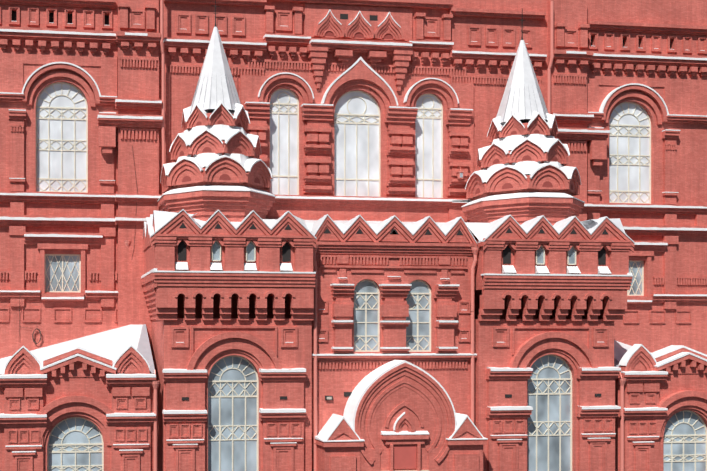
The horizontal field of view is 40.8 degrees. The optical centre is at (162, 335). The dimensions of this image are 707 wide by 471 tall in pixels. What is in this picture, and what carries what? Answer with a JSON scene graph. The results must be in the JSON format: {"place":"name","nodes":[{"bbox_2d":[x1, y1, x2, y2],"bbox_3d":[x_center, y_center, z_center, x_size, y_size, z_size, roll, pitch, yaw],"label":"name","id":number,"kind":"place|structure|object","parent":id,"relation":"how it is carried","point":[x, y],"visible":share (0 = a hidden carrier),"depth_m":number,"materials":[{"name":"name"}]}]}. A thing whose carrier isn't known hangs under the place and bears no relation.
{"place":"outdoors","nodes":[
{"label":"outdoors","id":0,"kind":"place"},
{"bbox_2d":[0,0,706,470],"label":"wall","id":1,"kind":"structure","parent":0,"point":[630,94],"depth_m":55.38,"materials":[{"name":"brick"}]},
{"bbox_2d":[0,324,706,470],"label":"building wings","id":2,"kind":"object","parent":1,"relation":"attached to","point":[85,403],"visible":1,"depth_m":47.99},
{"bbox_2d":[125,0,626,470],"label":"drainpipes","id":3,"kind":"object","parent":1,"relation":"attached to","point":[475,251],"visible":0.62,"depth_m":50.41,"materials":[{"name":"red metal"}]},
{"bbox_2d":[141,209,634,470],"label":"towers","id":4,"kind":"structure","parent":1,"relation":"attached to","point":[544,392],"depth_m":49.06,"materials":[{"name":"brick"}]},
{"bbox_2d":[157,0,275,221],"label":"turret","id":5,"kind":"object","parent":4,"relation":"on","point":[217,164],"visible":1,"depth_m":50.31,"materials":[{"name":"brick"}]},
{"bbox_2d":[461,8,584,239],"bbox_3d":[21.430,-11.720,54.504,6.356,15.500,6.356,0,0,-7],"label":"turret","id":6,"kind":"object","parent":4,"relation":"on","point":[523,174],"visible":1,"depth_m":52.79,"materials":[{"name":"brick"}]},
{"bbox_2d":[304,214,476,470],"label":"central wall section","id":7,"kind":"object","parent":1,"relation":"attached to","point":[379,304],"depth_m":50.01,"materials":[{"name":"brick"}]},
{"bbox_2d":[19,10,487,470],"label":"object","id":8,"kind":"object","parent":7,"relation":"attached to","point":[400,415],"visible":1,"depth_m":48.77,"materials":[{"name":"brick"}]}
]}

